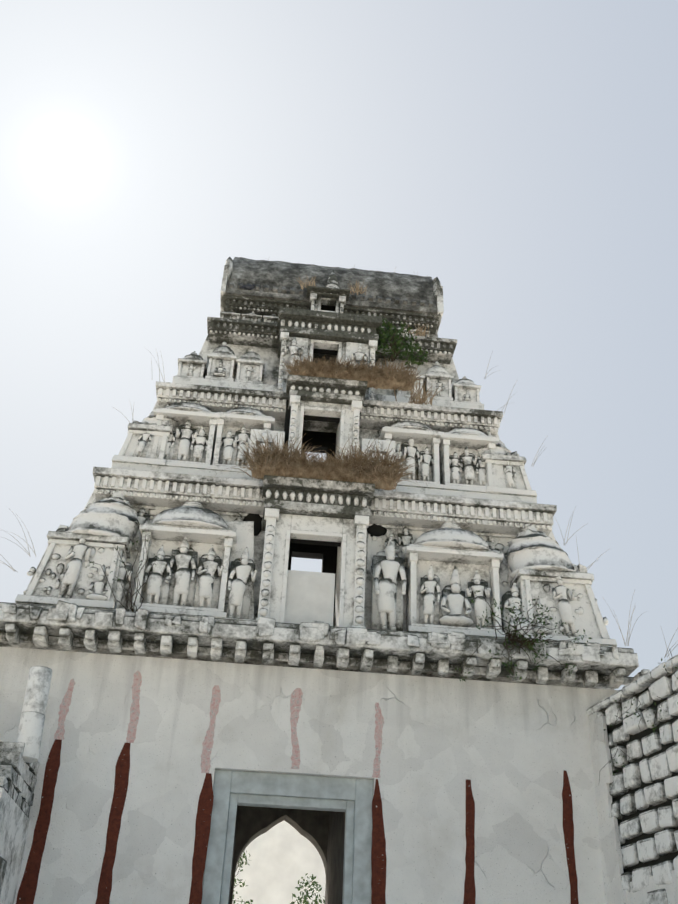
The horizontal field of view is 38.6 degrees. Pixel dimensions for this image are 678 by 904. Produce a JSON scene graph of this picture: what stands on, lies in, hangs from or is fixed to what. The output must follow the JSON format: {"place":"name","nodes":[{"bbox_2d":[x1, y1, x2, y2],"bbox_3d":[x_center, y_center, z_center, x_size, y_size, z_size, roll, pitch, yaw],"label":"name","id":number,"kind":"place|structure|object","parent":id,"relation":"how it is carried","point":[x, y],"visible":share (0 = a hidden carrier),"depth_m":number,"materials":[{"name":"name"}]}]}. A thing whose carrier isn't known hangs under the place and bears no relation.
{"place":"outdoors","nodes":[
{"label":"outdoors","id":0,"kind":"place"},
{"bbox_2d":[0,856,6,894],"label":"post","id":1,"kind":"object","parent":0,"point":[3,864],"visible":1,"depth_m":10.32,"materials":[{"name":"grey stone"}]},
{"bbox_2d":[0,787,29,903],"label":"buttress","id":2,"kind":"structure","parent":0,"point":[14,823],"depth_m":12.84,"materials":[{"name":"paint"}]},
{"bbox_2d":[0,742,39,817],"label":"buttress rubble","id":3,"kind":"object","parent":2,"relation":"attached to","point":[18,778],"visible":0.81,"depth_m":13.12,"materials":[{"name":"grey stone"}]},
{"bbox_2d":[16,666,51,762],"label":"column","id":4,"kind":"structure","parent":2,"relation":"on","point":[31,726],"depth_m":13.50,"materials":[{"name":"white stone"}]},
{"bbox_2d":[15,265,616,646],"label":"tower","id":5,"kind":"structure","parent":0,"point":[237,538],"depth_m":17.56,"materials":[{"name":"white stone"}]},
{"bbox_2d":[284,570,334,625],"bbox_3d":[-0.528,2.510,16.102,0.890,1.130,0.030,5,-32,-4],"label":"board","id":6,"kind":"object","parent":5,"relation":"attached to","point":[309,596],"visible":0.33,"depth_m":16.14,"materials":[{"name":"white paint"}]},
{"bbox_2d":[243,513,386,536],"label":"tower holes","id":7,"kind":"object","parent":5,"relation":"attached to","point":[374,529],"visible":0.15,"depth_m":17.53,"materials":[{"name":"black"}]},
{"bbox_2d":[23,257,608,638],"bbox_3d":[-0.216,-0.674,19.492,9.839,9.789,2.804,5,-32,-4],"label":"tower sculpture","id":8,"kind":"object","parent":5,"relation":"attached to","point":[171,580],"visible":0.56,"depth_m":16.80,"materials":[{"name":"white stone"}]},
{"bbox_2d":[47,295,593,587],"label":"cornice","id":9,"kind":"structure","parent":5,"relation":"attached to","point":[447,345],"depth_m":19.12,"materials":[{"name":"white stone"}]},
{"bbox_2d":[213,275,443,490],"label":"dry grass","id":10,"kind":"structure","parent":5,"relation":"on","point":[355,467],"depth_m":17.13,"materials":[{"name":"brown plant"}]},
{"bbox_2d":[225,257,439,314],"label":"roof","id":11,"kind":"structure","parent":5,"relation":"on","point":[383,290],"depth_m":22.43,"materials":[{"name":"grey stone"}]},
{"bbox_2d":[239,284,255,289],"bbox_3d":[-2.069,-3.754,21.972,0.391,0.175,0.114,5,-32,-4],"label":"pigeon","id":12,"kind":"object","parent":11,"relation":"on","point":[249,287],"visible":1,"depth_m":21.93,"materials":[{"name":"grey"}]},
{"bbox_2d":[0,259,677,657],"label":"wisps","id":13,"kind":"object","parent":5,"relation":"on","point":[532,463],"visible":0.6,"depth_m":16.51,"materials":[{"name":"beige plant"}]},
{"bbox_2d":[86,314,677,903],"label":"leaves","id":14,"kind":"object","parent":5,"relation":"attached to","point":[408,354],"visible":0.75,"depth_m":20.38,"materials":[{"name":"green plant"}]},
{"bbox_2d":[89,324,677,901],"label":"twigs","id":15,"kind":"object","parent":5,"relation":"on","point":[513,640],"visible":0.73,"depth_m":15.48,"materials":[{"name":"green"}]},
{"bbox_2d":[262,286,381,530],"bbox_3d":[-0.282,-1.048,19.689,2.202,6.670,2.927,5,-32,-4],"label":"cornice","id":16,"kind":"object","parent":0,"point":[312,507],"visible":0.48,"depth_m":18.80,"materials":[{"name":"grey stone"}]},
{"bbox_2d":[0,0,677,689],"label":"sky","id":17,"kind":"structure","parent":0,"point":[520,156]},
{"bbox_2d":[588,712,630,903],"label":"stone wall","id":18,"kind":"structure","parent":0,"point":[612,863],"depth_m":14.41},
{"bbox_2d":[586,655,677,903],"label":"stone wall blocks","id":19,"kind":"structure","parent":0,"point":[658,681],"depth_m":13.65,"materials":[{"name":"grey stone"}]},
{"bbox_2d":[607,671,677,872],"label":"joint","id":20,"kind":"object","parent":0,"point":[640,736],"depth_m":13.79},
{"bbox_2d":[630,870,677,903],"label":"mortar","id":21,"kind":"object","parent":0,"point":[640,896],"depth_m":12.99,"materials":[{"name":"grey concrete"}]},
{"bbox_3d":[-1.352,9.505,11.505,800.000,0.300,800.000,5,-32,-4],"label":"ground","id":22,"kind":"structure","parent":0,"visible":0},
{"bbox_2d":[232,821,325,903],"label":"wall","id":23,"kind":"structure","parent":22,"relation":"on","point":[284,857],"depth_m":25.86,"materials":[{"name":"beige paint"}]},
{"bbox_2d":[0,647,618,903],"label":"wall","id":24,"kind":"structure","parent":22,"relation":"on","point":[512,752],"depth_m":14.63,"materials":[{"name":"paint"}]},
{"bbox_2d":[54,671,383,777],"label":"faded paint stripes","id":25,"kind":"object","parent":24,"relation":"attached to","point":[214,707],"visible":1,"depth_m":14.78,"materials":[{"name":"paint"}]},
{"bbox_2d":[229,806,328,903],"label":"arch wall","id":26,"kind":"structure","parent":24,"relation":"attached to","point":[253,823],"depth_m":17.65,"materials":[{"name":"black paint"}]},
{"bbox_2d":[228,805,344,903],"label":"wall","id":27,"kind":"structure","parent":24,"relation":"attached to","point":[335,862],"depth_m":15.88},
{"bbox_2d":[201,770,372,903],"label":"door frame","id":28,"kind":"object","parent":24,"relation":"attached to","point":[352,798],"visible":1,"depth_m":14.38,"materials":[{"name":"grey stone"}]},
{"bbox_2d":[16,739,578,903],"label":"red painted stripes","id":29,"kind":"object","parent":24,"relation":"attached to","point":[27,889],"visible":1,"depth_m":13.99,"materials":[{"name":"red paint"}]},
{"bbox_2d":[0,623,649,688],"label":"brackets","id":30,"kind":"object","parent":24,"relation":"on","point":[65,640],"visible":0.94,"depth_m":15.27,"materials":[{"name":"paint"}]},
{"bbox_2d":[0,600,638,689],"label":"cornice","id":31,"kind":"structure","parent":30,"relation":"on","point":[457,648],"depth_m":15.22,"materials":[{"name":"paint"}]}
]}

